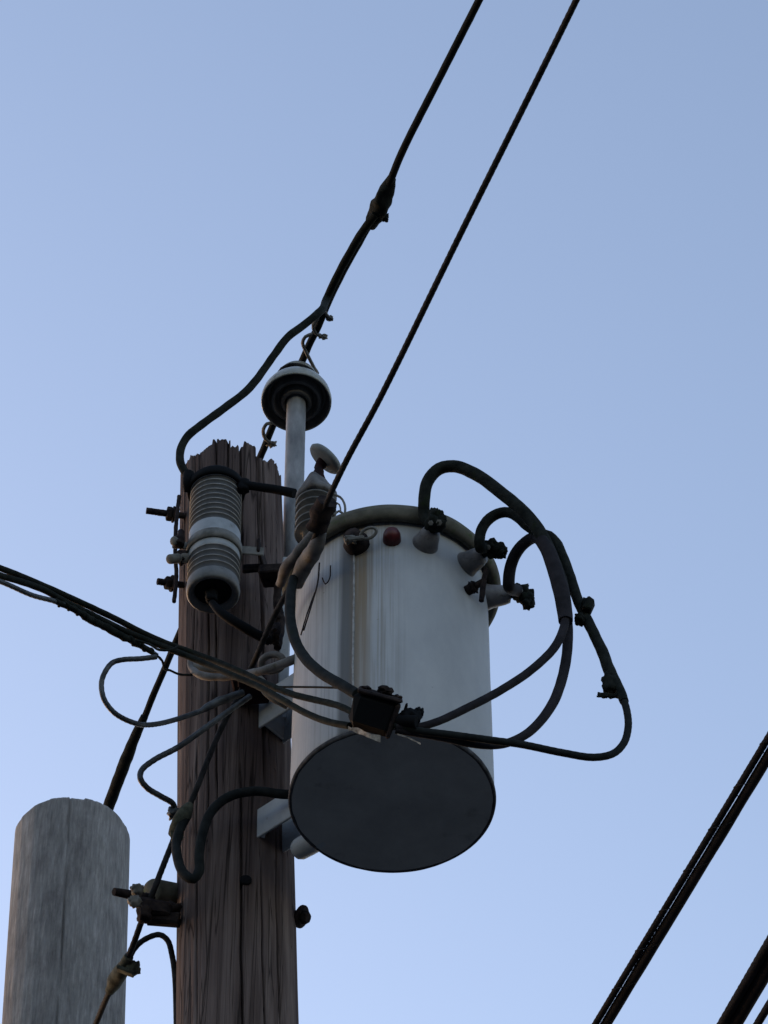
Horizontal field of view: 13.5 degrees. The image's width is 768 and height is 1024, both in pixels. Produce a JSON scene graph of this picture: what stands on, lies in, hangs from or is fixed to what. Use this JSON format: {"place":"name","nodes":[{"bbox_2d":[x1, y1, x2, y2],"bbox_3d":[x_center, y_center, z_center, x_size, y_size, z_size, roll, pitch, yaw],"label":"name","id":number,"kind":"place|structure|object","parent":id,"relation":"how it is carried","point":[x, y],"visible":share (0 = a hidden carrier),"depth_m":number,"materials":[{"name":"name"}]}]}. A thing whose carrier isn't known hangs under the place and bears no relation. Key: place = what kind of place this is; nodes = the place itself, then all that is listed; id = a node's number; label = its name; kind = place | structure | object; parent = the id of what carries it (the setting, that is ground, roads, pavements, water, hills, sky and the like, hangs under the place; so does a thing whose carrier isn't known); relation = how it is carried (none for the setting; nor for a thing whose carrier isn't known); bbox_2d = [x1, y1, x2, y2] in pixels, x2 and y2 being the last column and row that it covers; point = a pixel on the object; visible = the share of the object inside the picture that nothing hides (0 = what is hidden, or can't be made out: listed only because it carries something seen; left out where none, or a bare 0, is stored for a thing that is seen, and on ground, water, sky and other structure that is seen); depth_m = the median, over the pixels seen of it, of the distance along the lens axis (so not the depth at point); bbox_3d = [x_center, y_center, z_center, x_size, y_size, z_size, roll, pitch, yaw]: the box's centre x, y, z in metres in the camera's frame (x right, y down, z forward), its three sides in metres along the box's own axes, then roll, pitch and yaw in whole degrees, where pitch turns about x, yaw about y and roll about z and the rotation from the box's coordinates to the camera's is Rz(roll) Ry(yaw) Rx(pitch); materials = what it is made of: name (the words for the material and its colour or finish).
{"place":"outdoors","nodes":[
{"label":"outdoors","id":0,"kind":"place"},
{"bbox_2d":[0,0,767,1023],"label":"sky","id":1,"kind":"structure","parent":0,"point":[184,184],"materials":[{"name":"blue"}]},
{"bbox_2d":[592,732,767,1023],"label":"overhead cable","id":2,"kind":"object","parent":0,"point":[648,946],"visible":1,"depth_m":7.31,"materials":[{"name":"rubber"}]},
{"bbox_2d":[717,935,767,1023],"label":"overhead cable","id":3,"kind":"object","parent":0,"point":[747,994],"visible":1,"depth_m":6.88,"materials":[{"name":"black rubber"}]},
{"bbox_2d":[753,1000,767,1023],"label":"corner wire","id":4,"kind":"object","parent":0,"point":[761,1016],"visible":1,"depth_m":6.86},
{"bbox_3d":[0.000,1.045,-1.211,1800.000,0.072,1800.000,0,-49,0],"label":"ground","id":5,"kind":"structure","parent":0,"visible":0},
{"bbox_2d":[2,797,129,1023],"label":"utility pole","id":6,"kind":"object","parent":5,"relation":"on","point":[67,934],"visible":0.95,"depth_m":9.18,"materials":[{"name":"grey wood"}]},
{"bbox_2d":[146,439,310,1023],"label":"utility pole","id":7,"kind":"object","parent":5,"relation":"on","point":[242,918],"visible":0.69,"depth_m":8.18,"materials":[{"name":"brown wood"}]},
{"bbox_2d":[112,879,181,927],"bbox_3d":[-0.569,0.958,8.073,0.232,0.219,0.117,36,-58,-27],"label":"spool bracket","id":8,"kind":"object","parent":7,"relation":"attached to","point":[163,907],"visible":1,"depth_m":8.01,"materials":[{"name":"metal"}]},
{"bbox_2d":[93,0,579,1023],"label":"neutral wire","id":9,"kind":"object","parent":8,"relation":"attached to","point":[305,556],"visible":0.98,"depth_m":8.10,"materials":[{"name":"metal"}]},
{"bbox_2d":[137,694,251,820],"bbox_3d":[-0.485,0.579,8.212,0.248,0.321,0.170,-28,-55,22],"label":"bare jumper","id":10,"kind":"object","parent":9,"relation":"attached to","point":[172,810],"visible":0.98,"depth_m":8.17,"materials":[{"name":"black rubber"}]},
{"bbox_2d":[300,562,330,634],"bbox_3d":[-0.174,0.205,8.127,0.097,0.242,0.023,-29,-55,23],"label":"loose wire","id":11,"kind":"object","parent":9,"relation":"hanging from","point":[308,613],"visible":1,"depth_m":8.11,"materials":[{"name":"metal"}]},
{"bbox_2d":[285,574,357,697],"bbox_3d":[-0.163,0.290,7.846,0.065,0.733,0.358,24,-53,-19],"label":"jumper cable","id":12,"kind":"object","parent":9,"relation":"hanging from","point":[311,664],"visible":0.98,"depth_m":7.81,"materials":[{"name":"black rubber"}]},
{"bbox_2d":[130,932,175,1023],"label":"ground wire","id":13,"kind":"object","parent":7,"relation":"attached to","point":[161,935],"visible":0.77,"depth_m":8.09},
{"bbox_2d":[166,465,296,650],"bbox_3d":[-0.409,0.127,8.728,0.346,0.611,0.199,0,-49,0],"label":"surge arrester","id":14,"kind":"object","parent":7,"relation":"attached to","point":[211,554],"visible":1,"depth_m":8.69,"materials":[{"name":"grey porcelain"},{"name":"galvanised steel"},{"name":"dark rubber"}]},
{"bbox_2d":[187,651,294,708],"bbox_3d":[-0.360,0.400,8.344,0.241,0.249,0.336,20,-52,-16],"label":"dead end clevis","id":15,"kind":"object","parent":7,"relation":"attached to","point":[208,674],"visible":0.69,"depth_m":8.30,"materials":[{"name":"metal"}]},
{"bbox_2d":[0,579,192,675],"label":"service messenger","id":16,"kind":"object","parent":15,"relation":"hanging from","point":[107,628],"visible":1,"depth_m":7.99,"materials":[{"name":"black rubber"}]},
{"bbox_2d":[99,654,244,727],"bbox_3d":[-0.528,0.460,8.133,0.119,0.319,0.435,-31,-56,24],"label":"messenger tail","id":17,"kind":"object","parent":16,"relation":"attached to","point":[219,701],"visible":1,"depth_m":8.04},
{"bbox_2d":[261,361,331,556],"bbox_3d":[-0.266,-0.072,9.514,0.214,1.117,0.214,0,-49,0],"label":"pin insulator","id":18,"kind":"object","parent":7,"relation":"attached to","point":[296,400],"visible":0.87,"depth_m":9.78,"materials":[{"name":"metal"}]},
{"bbox_2d":[103,0,482,809],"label":"primary line","id":19,"kind":"object","parent":18,"relation":"attached to","point":[381,202],"visible":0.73,"depth_m":9.78,"materials":[{"name":"rubber"}]},
{"bbox_2d":[176,212,378,475],"bbox_3d":[-0.263,-0.403,9.309,0.587,1.036,0.253,-13,-50,11],"label":"tap cable","id":20,"kind":"object","parent":19,"relation":"hanging from","point":[256,379],"visible":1,"depth_m":9.30,"materials":[{"name":"black rubber"}]},
{"bbox_2d":[257,443,534,872],"bbox_3d":[-0.001,0.324,8.373,0.568,1.235,0.790,28,-55,-22],"label":"pole transformer","id":21,"kind":"object","parent":7,"relation":"attached to","point":[407,603],"visible":0.88,"depth_m":8.00,"materials":[{"name":"paint"}]},
{"bbox_2d":[171,786,288,883],"bbox_3d":[-0.373,0.803,8.007,0.319,0.322,0.075,-8,-50,7],"label":"looped cable","id":22,"kind":"object","parent":21,"relation":"hanging from","point":[212,810],"visible":0.95,"depth_m":8.04,"materials":[{"name":"black rubber"}]},
{"bbox_2d":[395,533,572,749],"bbox_3d":[0.301,0.295,7.835,0.290,0.996,0.575,-28,-55,22],"label":"secondary lead","id":23,"kind":"object","parent":21,"relation":"attached to","point":[518,549],"visible":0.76,"depth_m":7.64,"materials":[{"name":"black rubber"}]},
{"bbox_2d":[348,685,423,744],"bbox_3d":[0.002,0.477,7.390,0.167,0.190,0.125,14,-51,-12],"label":"connector box","id":24,"kind":"object","parent":23,"relation":"hanging from","point":[375,711],"visible":1,"depth_m":7.37,"materials":[{"name":"black plastic"}]},
{"bbox_2d":[0,565,350,713],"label":"service conductor","id":25,"kind":"object","parent":24,"relation":"attached to","point":[214,660],"visible":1,"depth_m":7.96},
{"bbox_2d":[281,686,335,688],"bbox_3d":[-0.165,0.422,7.714,0.246,0.185,0.019,-37,-58,27],"label":"bond wire","id":26,"kind":"object","parent":25,"relation":"attached to","point":[327,687],"visible":0.75,"depth_m":7.74,"materials":[{"name":"grey metal"}]},
{"bbox_2d":[0,572,352,728],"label":"service conductor","id":27,"kind":"object","parent":24,"relation":"attached to","point":[220,670],"visible":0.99,"depth_m":7.89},
{"bbox_2d":[393,699,631,760],"bbox_3d":[0.301,0.466,7.469,0.568,0.247,0.040,9,-50,-8],"label":"thin lead","id":28,"kind":"object","parent":24,"relation":"attached to","point":[618,749],"visible":1,"depth_m":7.39,"materials":[{"name":"black rubber"}]},
{"bbox_2d":[535,535,572,625],"bbox_3d":[0.414,0.165,7.908,0.082,0.316,0.040,-17,-51,14],"label":"cable sleeve","id":29,"kind":"object","parent":23,"relation":"attached to","point":[557,577],"visible":1,"depth_m":7.88,"materials":[{"name":"black rubber"}]},
{"bbox_2d":[395,617,569,730],"bbox_3d":[0.237,0.366,7.582,0.433,0.500,0.028,11,-50,-9],"label":"thin lead","id":30,"kind":"object","parent":29,"relation":"attached to","point":[547,655],"visible":1,"depth_m":7.55,"materials":[{"name":"black rubber"}]},
{"bbox_2d":[418,460,568,586],"bbox_3d":[0.266,0.052,8.105,0.379,0.570,0.070,-11,-50,10],"label":"secondary lead","id":31,"kind":"object","parent":21,"relation":"attached to","point":[517,506],"visible":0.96,"depth_m":8.24,"materials":[{"name":"black rubber"}]},
{"bbox_2d":[474,507,628,703],"bbox_3d":[0.398,0.234,7.943,0.375,0.806,0.086,-23,-53,19],"label":"secondary lead","id":32,"kind":"object","parent":21,"relation":"attached to","point":[612,686],"visible":0.9,"depth_m":7.94,"materials":[{"name":"black rubber"}]},
{"bbox_2d":[574,596,594,626],"bbox_3d":[0.487,0.240,7.876,0.052,0.086,0.041,-5,-49,4],"label":"tap clamp","id":33,"kind":"object","parent":32,"relation":"attached to","point":[588,604],"visible":1,"depth_m":7.87,"materials":[{"name":"black metal"}]}
]}

